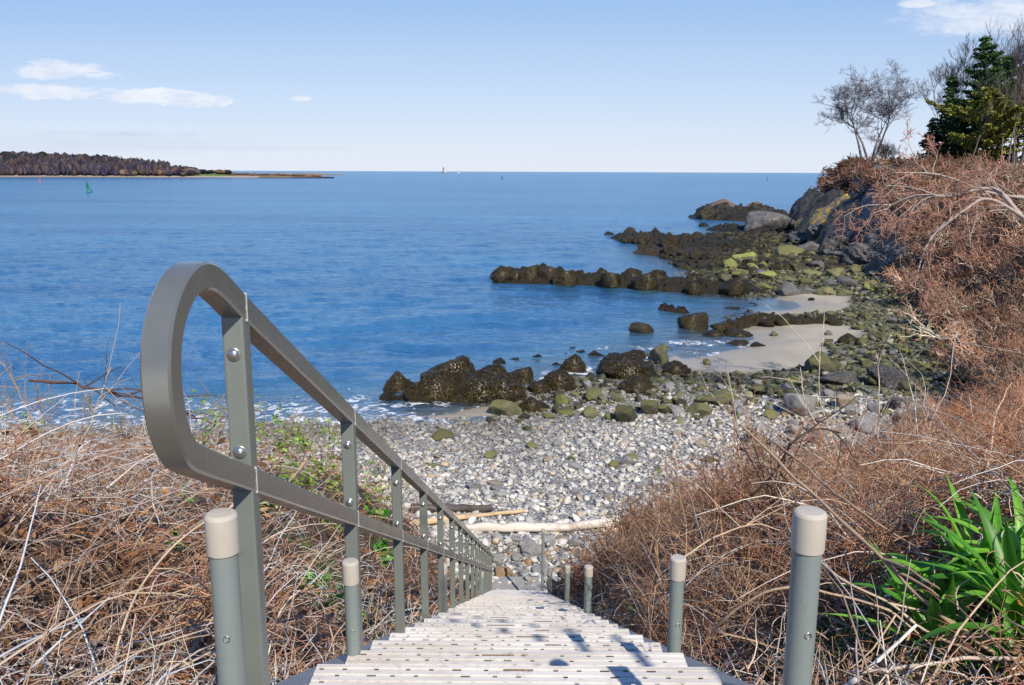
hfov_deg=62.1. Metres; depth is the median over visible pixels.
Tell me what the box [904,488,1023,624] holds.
strap leaved plant
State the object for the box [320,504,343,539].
leafy shrub
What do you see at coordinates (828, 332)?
mossy stone
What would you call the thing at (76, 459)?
dry grass
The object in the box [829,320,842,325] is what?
weedy boulder
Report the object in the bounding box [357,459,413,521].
leafy shrub
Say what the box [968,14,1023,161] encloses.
bare tree
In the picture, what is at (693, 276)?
weedy boulder
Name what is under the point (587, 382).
mossy stone
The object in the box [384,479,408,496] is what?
leafy shrub
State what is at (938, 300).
hanging twigs
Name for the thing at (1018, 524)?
strap leaved plant
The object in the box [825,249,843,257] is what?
boulder
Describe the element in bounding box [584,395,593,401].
mossy stone
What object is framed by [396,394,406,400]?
boulder
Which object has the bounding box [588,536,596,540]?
beach stone
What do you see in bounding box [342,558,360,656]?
pipe post
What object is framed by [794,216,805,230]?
cliff rock
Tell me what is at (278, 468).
leafy shrub
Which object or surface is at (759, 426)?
beach stone
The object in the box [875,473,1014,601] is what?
strap leaved plant
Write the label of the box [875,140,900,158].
shrub
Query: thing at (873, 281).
boulder
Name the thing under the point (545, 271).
weedy boulder
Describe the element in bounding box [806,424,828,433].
beach stone
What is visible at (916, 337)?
mossy stone
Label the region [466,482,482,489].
beach stone
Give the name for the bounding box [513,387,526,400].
weedy boulder
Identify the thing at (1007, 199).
leaning tree
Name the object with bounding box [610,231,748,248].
rock ledge
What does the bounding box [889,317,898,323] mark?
mossy stone
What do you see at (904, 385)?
mossy stone
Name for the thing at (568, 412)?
mossy stone
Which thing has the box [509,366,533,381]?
boulder
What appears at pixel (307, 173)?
spit land
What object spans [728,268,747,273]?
boulder
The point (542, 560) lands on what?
pipe post
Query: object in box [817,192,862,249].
cliff rock
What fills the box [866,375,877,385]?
mossy stone
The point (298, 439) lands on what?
leafy shrub
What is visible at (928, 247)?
leaning tree
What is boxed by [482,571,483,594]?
pipe post
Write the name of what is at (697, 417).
mossy stone
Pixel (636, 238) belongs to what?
weedy boulder
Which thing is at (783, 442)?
beach stone
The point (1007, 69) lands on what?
pine tree
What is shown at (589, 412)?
mossy stone
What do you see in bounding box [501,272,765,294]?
rock ledge
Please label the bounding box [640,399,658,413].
boulder
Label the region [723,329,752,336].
boulder
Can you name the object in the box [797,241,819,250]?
boulder
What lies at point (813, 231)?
cliff rock
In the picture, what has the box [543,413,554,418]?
mossy stone
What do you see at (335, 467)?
leafy shrub
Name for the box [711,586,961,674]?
bare cane
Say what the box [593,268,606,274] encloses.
weedy boulder
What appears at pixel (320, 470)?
leafy shrub
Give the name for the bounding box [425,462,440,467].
beach stone
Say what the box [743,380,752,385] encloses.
mossy stone
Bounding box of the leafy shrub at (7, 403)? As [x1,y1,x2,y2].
[0,382,18,417]
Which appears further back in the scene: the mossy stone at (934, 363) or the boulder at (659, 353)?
the boulder at (659, 353)
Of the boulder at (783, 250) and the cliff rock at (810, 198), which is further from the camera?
the cliff rock at (810, 198)
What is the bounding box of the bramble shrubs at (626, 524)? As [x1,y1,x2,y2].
[557,367,1023,645]
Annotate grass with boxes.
[0,341,1023,684]
[277,511,1023,684]
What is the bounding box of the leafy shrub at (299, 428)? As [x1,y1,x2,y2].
[285,409,319,447]
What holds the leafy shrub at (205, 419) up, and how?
on the ground at (788, 349)
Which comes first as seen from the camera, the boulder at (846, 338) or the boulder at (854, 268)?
the boulder at (846, 338)
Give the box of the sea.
[0,171,826,435]
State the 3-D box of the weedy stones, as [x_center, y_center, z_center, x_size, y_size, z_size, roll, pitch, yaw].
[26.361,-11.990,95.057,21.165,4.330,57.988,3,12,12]
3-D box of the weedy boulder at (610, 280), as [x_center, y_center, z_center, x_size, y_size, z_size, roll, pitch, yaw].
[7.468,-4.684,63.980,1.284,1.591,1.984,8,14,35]
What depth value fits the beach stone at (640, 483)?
22.06 m
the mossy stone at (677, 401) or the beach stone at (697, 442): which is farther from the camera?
the mossy stone at (677, 401)
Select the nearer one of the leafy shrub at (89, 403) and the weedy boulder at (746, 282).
the leafy shrub at (89, 403)
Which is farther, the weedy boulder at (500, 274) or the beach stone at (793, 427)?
the weedy boulder at (500, 274)
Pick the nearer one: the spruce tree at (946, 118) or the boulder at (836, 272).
the boulder at (836, 272)
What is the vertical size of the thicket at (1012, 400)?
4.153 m
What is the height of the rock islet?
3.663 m
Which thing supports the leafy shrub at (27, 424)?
on the ground at (788, 349)
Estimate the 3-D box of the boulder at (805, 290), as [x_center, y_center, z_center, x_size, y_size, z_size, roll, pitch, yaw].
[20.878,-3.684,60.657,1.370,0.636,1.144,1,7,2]
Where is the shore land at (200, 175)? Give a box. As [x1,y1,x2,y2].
[0,173,333,177]
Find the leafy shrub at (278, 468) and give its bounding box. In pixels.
[266,462,296,517]
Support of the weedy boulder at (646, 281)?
on the rock ledge at (672, 284)
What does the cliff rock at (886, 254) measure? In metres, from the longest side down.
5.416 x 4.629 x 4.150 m
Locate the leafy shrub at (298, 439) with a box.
[255,414,323,477]
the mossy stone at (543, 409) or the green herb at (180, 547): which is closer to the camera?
the green herb at (180, 547)
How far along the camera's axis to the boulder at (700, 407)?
29.74 m
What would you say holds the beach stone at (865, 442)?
on the ground at (788, 349)
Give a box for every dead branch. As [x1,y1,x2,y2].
[4,341,227,423]
[82,456,149,594]
[740,395,920,510]
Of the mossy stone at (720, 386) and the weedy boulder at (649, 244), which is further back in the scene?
the weedy boulder at (649, 244)
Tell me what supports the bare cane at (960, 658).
on the ground at (788, 349)
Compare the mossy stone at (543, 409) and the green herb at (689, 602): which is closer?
the green herb at (689, 602)
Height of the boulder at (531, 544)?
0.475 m
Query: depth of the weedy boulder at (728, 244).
95.26 m
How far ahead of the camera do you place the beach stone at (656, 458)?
24.18 m
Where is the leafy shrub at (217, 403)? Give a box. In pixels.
[203,394,227,440]
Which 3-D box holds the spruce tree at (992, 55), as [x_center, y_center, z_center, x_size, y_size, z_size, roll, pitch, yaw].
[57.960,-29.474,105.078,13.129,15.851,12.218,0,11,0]
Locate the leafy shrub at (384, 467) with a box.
[366,440,394,478]
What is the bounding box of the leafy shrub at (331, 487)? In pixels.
[284,461,342,524]
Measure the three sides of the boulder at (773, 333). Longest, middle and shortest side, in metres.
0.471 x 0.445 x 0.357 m
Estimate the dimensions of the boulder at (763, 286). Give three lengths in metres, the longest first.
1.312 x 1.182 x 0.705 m
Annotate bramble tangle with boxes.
[0,386,1023,684]
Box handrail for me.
[140,262,492,684]
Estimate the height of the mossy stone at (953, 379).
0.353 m
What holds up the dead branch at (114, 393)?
on the ground at (788, 349)
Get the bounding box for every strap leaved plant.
[821,538,1003,652]
[860,553,997,623]
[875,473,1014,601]
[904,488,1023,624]
[904,559,1023,653]
[906,483,1023,629]
[931,477,1023,569]
[954,612,1023,671]
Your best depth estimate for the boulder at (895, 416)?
27.21 m
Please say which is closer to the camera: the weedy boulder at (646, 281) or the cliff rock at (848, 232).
the weedy boulder at (646, 281)
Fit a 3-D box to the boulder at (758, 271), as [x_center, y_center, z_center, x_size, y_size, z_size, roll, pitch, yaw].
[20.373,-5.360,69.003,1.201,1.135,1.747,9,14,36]
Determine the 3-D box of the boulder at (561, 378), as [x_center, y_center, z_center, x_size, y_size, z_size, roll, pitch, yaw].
[1.921,1.580,34.485,1.586,1.120,1.631,-1,8,15]
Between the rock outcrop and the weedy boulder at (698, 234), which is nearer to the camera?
the rock outcrop
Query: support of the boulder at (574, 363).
on the ground at (788, 349)
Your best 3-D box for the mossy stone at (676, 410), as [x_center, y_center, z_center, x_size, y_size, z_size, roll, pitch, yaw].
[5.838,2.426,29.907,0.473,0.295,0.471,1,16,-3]
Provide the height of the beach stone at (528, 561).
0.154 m
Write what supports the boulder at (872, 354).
on the ground at (788, 349)
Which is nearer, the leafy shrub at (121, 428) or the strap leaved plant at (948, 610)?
the strap leaved plant at (948, 610)
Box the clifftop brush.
[806,149,1023,246]
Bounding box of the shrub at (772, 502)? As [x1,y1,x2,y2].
[715,417,814,568]
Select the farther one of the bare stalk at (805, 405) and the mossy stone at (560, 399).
the mossy stone at (560, 399)
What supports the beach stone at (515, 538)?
on the ground at (788, 349)
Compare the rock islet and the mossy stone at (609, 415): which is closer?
the mossy stone at (609, 415)
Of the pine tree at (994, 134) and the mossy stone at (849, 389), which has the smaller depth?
the mossy stone at (849, 389)
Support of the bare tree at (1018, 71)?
on the ground at (788, 349)
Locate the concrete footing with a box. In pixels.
[492,576,540,589]
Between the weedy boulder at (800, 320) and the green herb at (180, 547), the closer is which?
the green herb at (180, 547)
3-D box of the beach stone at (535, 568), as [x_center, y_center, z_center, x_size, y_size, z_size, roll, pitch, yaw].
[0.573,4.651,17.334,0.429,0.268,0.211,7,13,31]
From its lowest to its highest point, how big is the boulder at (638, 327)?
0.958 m
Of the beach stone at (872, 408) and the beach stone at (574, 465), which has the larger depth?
the beach stone at (872, 408)
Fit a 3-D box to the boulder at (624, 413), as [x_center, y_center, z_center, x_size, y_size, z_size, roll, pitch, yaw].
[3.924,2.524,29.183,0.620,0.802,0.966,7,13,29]
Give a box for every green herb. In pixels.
[163,530,190,553]
[170,483,193,503]
[297,568,331,592]
[303,586,343,613]
[363,501,389,518]
[371,537,404,565]
[621,594,660,618]
[683,588,703,615]
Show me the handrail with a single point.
(180, 287)
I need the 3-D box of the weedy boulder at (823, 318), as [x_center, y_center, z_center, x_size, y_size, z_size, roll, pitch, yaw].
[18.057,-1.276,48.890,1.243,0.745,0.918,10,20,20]
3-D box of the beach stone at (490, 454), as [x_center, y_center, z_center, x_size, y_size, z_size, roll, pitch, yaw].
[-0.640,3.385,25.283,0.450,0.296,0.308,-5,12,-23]
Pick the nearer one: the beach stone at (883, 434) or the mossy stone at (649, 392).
the beach stone at (883, 434)
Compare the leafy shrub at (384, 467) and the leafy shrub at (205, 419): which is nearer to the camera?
the leafy shrub at (205, 419)
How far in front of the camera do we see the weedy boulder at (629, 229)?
113.33 m
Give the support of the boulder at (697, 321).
on the ground at (788, 349)
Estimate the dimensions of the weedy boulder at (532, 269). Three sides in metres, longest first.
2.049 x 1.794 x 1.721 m
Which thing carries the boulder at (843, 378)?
on the ground at (788, 349)
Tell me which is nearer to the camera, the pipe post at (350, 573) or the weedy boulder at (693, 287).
the pipe post at (350, 573)
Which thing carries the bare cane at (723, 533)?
on the ground at (788, 349)
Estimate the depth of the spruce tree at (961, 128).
100.45 m
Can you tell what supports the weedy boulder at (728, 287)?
on the ground at (788, 349)
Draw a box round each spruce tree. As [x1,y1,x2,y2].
[905,119,944,159]
[918,74,978,154]
[924,35,1023,162]
[940,99,974,160]
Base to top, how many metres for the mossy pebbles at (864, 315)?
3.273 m
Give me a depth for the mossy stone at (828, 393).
31.60 m
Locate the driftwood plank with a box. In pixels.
[410,503,492,512]
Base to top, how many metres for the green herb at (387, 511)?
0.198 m
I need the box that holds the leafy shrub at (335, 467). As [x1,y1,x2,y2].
[306,455,342,497]
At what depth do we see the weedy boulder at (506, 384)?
32.25 m
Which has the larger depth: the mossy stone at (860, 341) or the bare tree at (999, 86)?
the bare tree at (999, 86)
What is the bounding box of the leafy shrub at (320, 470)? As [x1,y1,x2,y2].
[285,454,332,489]
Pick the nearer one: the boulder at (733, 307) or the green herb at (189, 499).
the green herb at (189, 499)
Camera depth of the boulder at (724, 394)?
30.91 m
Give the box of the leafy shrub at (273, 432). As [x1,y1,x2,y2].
[226,389,309,471]
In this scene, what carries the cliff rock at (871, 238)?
on the ground at (788, 349)
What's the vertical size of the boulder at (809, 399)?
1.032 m
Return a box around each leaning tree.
[832,159,1023,250]
[865,111,1023,229]
[894,169,1023,322]
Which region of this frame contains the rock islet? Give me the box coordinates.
[688,203,788,220]
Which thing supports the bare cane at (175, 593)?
on the ground at (788, 349)
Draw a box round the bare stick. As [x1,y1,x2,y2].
[844,624,917,684]
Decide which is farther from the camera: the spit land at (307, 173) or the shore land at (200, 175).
the spit land at (307, 173)
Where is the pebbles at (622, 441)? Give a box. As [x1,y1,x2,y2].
[0,372,984,592]
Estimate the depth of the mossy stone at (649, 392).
32.38 m
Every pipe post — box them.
[204,508,246,684]
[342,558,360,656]
[444,563,447,612]
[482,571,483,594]
[541,528,544,591]
[548,569,551,594]
[564,564,570,602]
[584,564,592,613]
[667,554,686,652]
[782,505,827,684]
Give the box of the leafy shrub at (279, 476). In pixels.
[260,474,286,513]
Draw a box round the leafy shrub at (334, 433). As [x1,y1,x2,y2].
[293,417,339,470]
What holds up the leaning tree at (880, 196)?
on the ground at (788, 349)
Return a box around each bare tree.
[812,58,932,160]
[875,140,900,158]
[913,34,990,153]
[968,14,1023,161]
[971,83,1002,159]
[976,24,1023,169]
[991,60,1021,164]
[1001,65,1023,166]
[1007,55,1023,164]
[1013,47,1023,90]
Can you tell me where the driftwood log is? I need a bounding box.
[463,517,619,532]
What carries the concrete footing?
on the ground at (788, 349)
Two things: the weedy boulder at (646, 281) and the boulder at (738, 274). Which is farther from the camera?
the boulder at (738, 274)
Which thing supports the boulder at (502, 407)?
on the ground at (788, 349)
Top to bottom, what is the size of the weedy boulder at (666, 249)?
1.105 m
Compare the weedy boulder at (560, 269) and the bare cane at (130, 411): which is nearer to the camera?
the bare cane at (130, 411)
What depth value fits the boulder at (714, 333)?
45.50 m
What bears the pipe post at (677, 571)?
on the ground at (788, 349)
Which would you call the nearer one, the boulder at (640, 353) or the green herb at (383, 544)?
the green herb at (383, 544)
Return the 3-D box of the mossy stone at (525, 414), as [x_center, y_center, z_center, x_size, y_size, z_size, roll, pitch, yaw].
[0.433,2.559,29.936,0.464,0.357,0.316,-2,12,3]
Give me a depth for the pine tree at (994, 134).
94.82 m
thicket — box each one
[782,169,1023,472]
[870,341,1023,460]
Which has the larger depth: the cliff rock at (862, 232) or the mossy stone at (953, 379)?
the cliff rock at (862, 232)
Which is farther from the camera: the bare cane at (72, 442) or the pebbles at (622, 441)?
the pebbles at (622, 441)
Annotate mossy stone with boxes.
[518,410,530,418]
[539,408,548,411]
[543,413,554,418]
[554,394,569,405]
[556,409,573,415]
[570,391,580,395]
[580,377,588,381]
[581,380,591,385]
[581,406,599,417]
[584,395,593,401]
[602,390,608,397]
[602,412,614,419]
[610,392,624,401]
[645,390,657,396]
[658,404,670,413]
[661,399,672,403]
[665,382,674,389]
[671,407,683,414]
[672,398,686,404]
[691,415,702,419]
[695,395,703,401]
[714,400,729,405]
[716,384,724,388]
[729,399,740,405]
[734,404,749,415]
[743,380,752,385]
[748,397,758,403]
[751,379,762,383]
[762,409,779,419]
[770,398,781,402]
[782,382,792,389]
[808,409,819,417]
[821,341,831,346]
[821,389,833,397]
[824,330,832,334]
[831,359,840,368]
[843,386,853,391]
[850,325,863,329]
[857,338,868,345]
[857,348,866,355]
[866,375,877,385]
[875,344,889,349]
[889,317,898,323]
[889,350,896,355]
[893,357,905,361]
[894,333,905,343]
[896,347,912,352]
[897,380,911,390]
[902,358,921,368]
[912,333,921,340]
[921,363,931,366]
[932,361,940,367]
[943,377,958,384]
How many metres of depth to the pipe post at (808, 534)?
1.36 m
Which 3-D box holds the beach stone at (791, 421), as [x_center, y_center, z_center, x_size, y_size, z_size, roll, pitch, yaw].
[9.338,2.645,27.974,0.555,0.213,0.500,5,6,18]
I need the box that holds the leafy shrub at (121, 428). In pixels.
[103,407,130,435]
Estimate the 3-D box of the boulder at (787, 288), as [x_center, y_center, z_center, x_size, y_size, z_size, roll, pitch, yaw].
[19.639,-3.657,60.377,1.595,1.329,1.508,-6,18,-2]
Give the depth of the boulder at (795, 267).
72.81 m
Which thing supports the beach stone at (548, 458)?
on the ground at (788, 349)
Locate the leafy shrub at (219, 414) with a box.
[188,378,266,450]
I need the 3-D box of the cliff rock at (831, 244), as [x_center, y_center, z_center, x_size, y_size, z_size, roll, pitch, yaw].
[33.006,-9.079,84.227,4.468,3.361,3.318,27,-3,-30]
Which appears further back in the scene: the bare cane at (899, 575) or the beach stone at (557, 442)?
the beach stone at (557, 442)
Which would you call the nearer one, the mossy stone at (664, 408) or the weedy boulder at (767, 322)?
the mossy stone at (664, 408)
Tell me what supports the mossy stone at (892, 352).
on the ground at (788, 349)
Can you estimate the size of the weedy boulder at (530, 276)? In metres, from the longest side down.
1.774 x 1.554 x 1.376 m
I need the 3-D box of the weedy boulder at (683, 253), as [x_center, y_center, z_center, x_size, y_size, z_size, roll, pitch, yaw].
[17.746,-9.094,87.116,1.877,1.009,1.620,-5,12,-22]
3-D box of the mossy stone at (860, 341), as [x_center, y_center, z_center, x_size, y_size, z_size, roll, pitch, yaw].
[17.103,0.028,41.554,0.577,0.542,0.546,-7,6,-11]
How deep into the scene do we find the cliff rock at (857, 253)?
73.59 m
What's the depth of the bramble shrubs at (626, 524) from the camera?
6.32 m
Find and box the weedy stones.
[657,229,893,269]
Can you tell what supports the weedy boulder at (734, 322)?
on the ground at (788, 349)
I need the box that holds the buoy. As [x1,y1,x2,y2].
[85,181,92,191]
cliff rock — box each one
[786,231,806,244]
[788,196,802,220]
[794,188,824,230]
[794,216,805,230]
[796,189,844,231]
[805,193,849,243]
[806,223,822,240]
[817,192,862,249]
[821,212,862,249]
[822,235,852,253]
[842,242,880,264]
[852,210,877,242]
[860,223,892,246]
[863,242,912,272]
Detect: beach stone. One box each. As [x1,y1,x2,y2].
[399,446,412,449]
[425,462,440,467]
[462,470,471,475]
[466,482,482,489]
[483,450,496,458]
[487,480,501,485]
[492,533,502,540]
[492,553,503,558]
[493,491,509,495]
[493,557,502,563]
[495,565,512,576]
[511,535,520,541]
[511,552,522,560]
[519,569,528,576]
[522,549,538,556]
[522,558,531,565]
[526,441,537,447]
[531,564,548,576]
[540,534,556,545]
[543,455,554,461]
[545,554,551,561]
[552,439,562,445]
[556,555,569,561]
[557,535,567,538]
[559,568,574,576]
[568,461,581,469]
[568,537,581,545]
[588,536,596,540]
[603,494,612,500]
[608,459,619,467]
[625,453,637,459]
[635,481,646,487]
[650,456,662,462]
[672,429,681,435]
[695,438,705,446]
[705,455,717,462]
[743,432,761,442]
[744,423,766,430]
[757,416,770,421]
[768,405,776,410]
[771,437,788,447]
[786,424,802,433]
[787,419,798,424]
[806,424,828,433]
[810,433,830,443]
[815,416,835,422]
[832,441,851,451]
[833,427,850,433]
[844,405,859,415]
[856,438,876,448]
[858,422,876,434]
[867,404,881,412]
[880,426,895,442]
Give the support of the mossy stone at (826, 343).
on the ground at (788, 349)
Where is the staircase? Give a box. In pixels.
[274,590,750,684]
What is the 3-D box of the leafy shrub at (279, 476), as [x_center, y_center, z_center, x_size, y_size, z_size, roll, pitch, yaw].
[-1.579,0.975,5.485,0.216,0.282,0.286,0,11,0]
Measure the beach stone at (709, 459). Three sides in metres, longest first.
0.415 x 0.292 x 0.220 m
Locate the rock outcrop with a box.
[438,368,483,406]
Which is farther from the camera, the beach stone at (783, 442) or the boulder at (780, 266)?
the boulder at (780, 266)
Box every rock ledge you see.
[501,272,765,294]
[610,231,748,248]
[633,246,732,257]
[658,302,688,313]
[694,253,807,265]
[706,222,778,233]
[714,313,840,329]
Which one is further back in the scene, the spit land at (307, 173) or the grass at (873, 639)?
the spit land at (307, 173)
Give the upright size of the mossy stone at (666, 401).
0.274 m
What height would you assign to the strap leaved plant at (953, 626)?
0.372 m
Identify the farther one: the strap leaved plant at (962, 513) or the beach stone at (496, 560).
the beach stone at (496, 560)
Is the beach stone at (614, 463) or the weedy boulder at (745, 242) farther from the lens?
the weedy boulder at (745, 242)
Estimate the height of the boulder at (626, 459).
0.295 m
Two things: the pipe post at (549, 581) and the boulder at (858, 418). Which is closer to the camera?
the pipe post at (549, 581)
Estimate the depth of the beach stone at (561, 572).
17.07 m
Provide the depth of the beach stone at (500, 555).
18.04 m
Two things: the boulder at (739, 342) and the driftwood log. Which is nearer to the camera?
the driftwood log
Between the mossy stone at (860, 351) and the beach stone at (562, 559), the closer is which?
the beach stone at (562, 559)
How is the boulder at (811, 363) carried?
on the ground at (788, 349)
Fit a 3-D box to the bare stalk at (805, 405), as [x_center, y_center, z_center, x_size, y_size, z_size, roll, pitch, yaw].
[2.381,0.692,7.226,0.923,1.046,0.942,0,11,0]
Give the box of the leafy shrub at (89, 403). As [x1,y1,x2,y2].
[76,380,96,415]
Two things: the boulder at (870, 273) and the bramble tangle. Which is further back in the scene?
the boulder at (870, 273)
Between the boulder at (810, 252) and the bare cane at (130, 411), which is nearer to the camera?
the bare cane at (130, 411)
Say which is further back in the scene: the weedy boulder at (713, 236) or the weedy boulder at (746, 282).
the weedy boulder at (713, 236)
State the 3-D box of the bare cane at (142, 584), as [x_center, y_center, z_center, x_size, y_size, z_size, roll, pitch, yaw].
[-0.922,0.594,2.352,0.100,0.327,0.770,2,12,11]
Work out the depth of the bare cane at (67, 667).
2.11 m
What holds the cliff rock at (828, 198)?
on the ground at (788, 349)
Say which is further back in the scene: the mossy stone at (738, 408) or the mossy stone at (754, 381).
the mossy stone at (754, 381)
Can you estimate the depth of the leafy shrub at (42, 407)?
29.49 m
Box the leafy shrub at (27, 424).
[2,412,44,439]
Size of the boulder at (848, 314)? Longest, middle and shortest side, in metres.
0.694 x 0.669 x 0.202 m
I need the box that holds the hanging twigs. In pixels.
[865,254,1023,379]
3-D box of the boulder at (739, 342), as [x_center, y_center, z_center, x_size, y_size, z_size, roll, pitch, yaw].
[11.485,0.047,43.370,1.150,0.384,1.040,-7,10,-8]
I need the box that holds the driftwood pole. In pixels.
[408,509,525,526]
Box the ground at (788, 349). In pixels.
[0,163,1023,684]
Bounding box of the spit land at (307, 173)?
[257,173,344,174]
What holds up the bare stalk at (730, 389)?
on the ground at (788, 349)
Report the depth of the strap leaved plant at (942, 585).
2.63 m
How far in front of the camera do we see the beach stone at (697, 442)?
25.84 m
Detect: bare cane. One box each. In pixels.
[0,339,81,439]
[13,655,131,674]
[57,372,122,511]
[75,310,139,448]
[82,579,209,644]
[103,358,149,451]
[108,457,257,682]
[663,458,815,556]
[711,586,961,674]
[714,631,784,651]
[740,423,1017,656]
[771,440,946,578]
[821,562,1014,682]
[845,656,1023,674]
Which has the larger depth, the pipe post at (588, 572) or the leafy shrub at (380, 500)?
the leafy shrub at (380, 500)
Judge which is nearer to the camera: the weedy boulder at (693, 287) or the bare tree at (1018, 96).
the weedy boulder at (693, 287)
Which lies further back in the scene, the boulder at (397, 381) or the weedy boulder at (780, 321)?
the weedy boulder at (780, 321)
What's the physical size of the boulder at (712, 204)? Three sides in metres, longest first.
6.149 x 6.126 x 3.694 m
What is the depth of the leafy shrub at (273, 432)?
6.89 m
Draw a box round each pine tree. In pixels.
[926,86,1023,161]
[963,54,1023,161]
[986,74,1023,165]
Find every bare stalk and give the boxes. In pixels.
[697,353,748,486]
[730,367,837,474]
[766,288,847,481]
[799,332,937,462]
[906,330,956,454]
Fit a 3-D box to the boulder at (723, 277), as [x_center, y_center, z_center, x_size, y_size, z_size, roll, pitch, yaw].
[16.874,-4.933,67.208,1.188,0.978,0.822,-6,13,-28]
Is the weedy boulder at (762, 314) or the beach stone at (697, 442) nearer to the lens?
the beach stone at (697, 442)
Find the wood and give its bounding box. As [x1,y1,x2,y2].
[0,151,320,176]
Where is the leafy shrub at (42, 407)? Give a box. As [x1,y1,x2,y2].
[12,369,65,420]
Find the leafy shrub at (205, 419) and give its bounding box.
[188,387,227,444]
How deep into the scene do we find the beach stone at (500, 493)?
21.71 m
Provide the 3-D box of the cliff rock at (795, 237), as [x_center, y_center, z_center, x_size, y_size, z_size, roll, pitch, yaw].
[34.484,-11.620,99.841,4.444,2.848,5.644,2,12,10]
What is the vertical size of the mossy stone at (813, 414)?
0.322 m
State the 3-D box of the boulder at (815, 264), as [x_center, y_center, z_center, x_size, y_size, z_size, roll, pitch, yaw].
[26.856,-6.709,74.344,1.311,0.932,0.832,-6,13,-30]
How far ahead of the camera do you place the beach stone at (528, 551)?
18.05 m
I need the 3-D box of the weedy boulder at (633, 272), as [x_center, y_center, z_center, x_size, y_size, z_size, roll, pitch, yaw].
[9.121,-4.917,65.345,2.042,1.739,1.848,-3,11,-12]
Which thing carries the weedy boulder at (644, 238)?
on the ground at (788, 349)
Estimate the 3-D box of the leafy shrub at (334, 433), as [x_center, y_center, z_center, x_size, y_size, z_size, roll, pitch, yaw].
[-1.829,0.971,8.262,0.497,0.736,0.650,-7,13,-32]
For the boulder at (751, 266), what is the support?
on the ground at (788, 349)
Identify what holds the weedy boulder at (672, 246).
on the rock ledge at (653, 251)
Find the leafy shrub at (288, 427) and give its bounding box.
[263,404,309,449]
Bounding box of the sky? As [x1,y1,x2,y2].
[0,0,1023,172]
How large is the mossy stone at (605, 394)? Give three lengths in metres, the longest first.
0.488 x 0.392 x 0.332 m
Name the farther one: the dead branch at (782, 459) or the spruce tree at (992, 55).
the spruce tree at (992, 55)
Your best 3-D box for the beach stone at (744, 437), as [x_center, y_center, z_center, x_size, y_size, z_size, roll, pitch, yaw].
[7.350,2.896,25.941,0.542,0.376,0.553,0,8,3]
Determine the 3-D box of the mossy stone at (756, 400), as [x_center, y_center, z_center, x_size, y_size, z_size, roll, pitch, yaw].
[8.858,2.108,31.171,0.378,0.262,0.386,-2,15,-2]
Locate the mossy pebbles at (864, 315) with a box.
[375,250,1016,430]
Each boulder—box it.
[379,391,396,400]
[383,371,413,391]
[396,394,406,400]
[402,370,456,401]
[420,355,475,379]
[430,428,453,440]
[453,369,500,403]
[481,363,506,374]
[488,399,521,415]
[489,265,511,282]
[489,372,525,401]
[492,357,505,363]
[507,268,521,280]
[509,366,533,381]
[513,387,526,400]
[517,264,539,279]
[518,270,536,280]
[518,396,549,412]
[520,537,544,557]
[527,380,550,393]
[537,265,558,278]
[542,368,575,390]
[551,270,578,285]
[556,266,564,271]
[559,354,586,374]
[575,270,583,275]
[586,387,605,400]
[588,350,603,355]
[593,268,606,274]
[596,351,658,379]
[600,272,621,287]
[614,405,637,422]
[616,455,634,464]
[618,375,652,393]
[620,236,632,242]
[621,267,641,278]
[623,227,635,232]
[628,321,653,332]
[630,349,645,358]
[631,272,657,290]
[632,232,642,243]
[637,244,646,248]
[639,231,650,244]
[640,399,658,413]
[644,242,659,247]
[649,343,668,363]
[652,269,667,279]
[660,235,677,246]
[661,360,690,374]
[663,246,677,253]
[669,244,681,249]
[677,249,691,255]
[677,312,708,330]
[681,233,696,237]
[684,280,702,294]
[685,273,699,280]
[685,402,712,414]
[688,247,702,259]
[691,231,703,238]
[697,204,715,219]
[697,278,712,286]
[697,389,738,403]
[698,222,708,226]
[700,250,718,259]
[701,329,724,336]
[703,358,710,364]
[707,233,718,239]
[709,199,734,206]
[710,322,728,331]
[712,202,729,208]
[715,268,728,275]
[718,242,732,247]
[718,274,730,281]
[720,277,748,293]
[722,320,736,326]
[723,258,737,268]
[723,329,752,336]
[724,306,740,308]
[726,340,748,345]
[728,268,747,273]
[728,286,741,295]
[731,271,743,277]
[732,252,757,261]
[737,240,749,244]
[741,279,750,285]
[744,211,794,230]
[746,244,759,249]
[746,263,758,270]
[748,384,783,393]
[750,342,765,346]
[751,270,778,279]
[753,269,765,277]
[755,283,772,289]
[758,312,771,318]
[759,318,774,326]
[769,263,790,269]
[770,331,778,335]
[772,245,804,256]
[774,314,794,325]
[777,276,796,281]
[778,281,800,295]
[782,393,815,415]
[783,376,800,385]
[791,263,802,270]
[794,316,812,324]
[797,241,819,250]
[798,277,814,284]
[799,286,814,293]
[802,269,820,276]
[804,351,836,372]
[805,251,816,254]
[808,317,816,323]
[812,261,823,267]
[814,287,835,294]
[816,314,828,322]
[817,372,860,384]
[824,279,836,285]
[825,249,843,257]
[825,268,844,276]
[825,316,837,323]
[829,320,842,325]
[836,276,858,286]
[836,333,857,343]
[836,394,853,406]
[837,289,852,295]
[842,313,854,316]
[848,264,863,273]
[850,414,883,429]
[858,358,872,364]
[861,280,877,284]
[861,283,875,291]
[864,350,875,358]
[866,364,915,386]
[867,271,878,275]
[868,328,880,335]
[876,282,890,291]
[886,397,909,409]
[892,410,930,421]
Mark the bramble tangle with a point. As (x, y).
(128, 476)
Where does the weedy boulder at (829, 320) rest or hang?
on the ground at (788, 349)

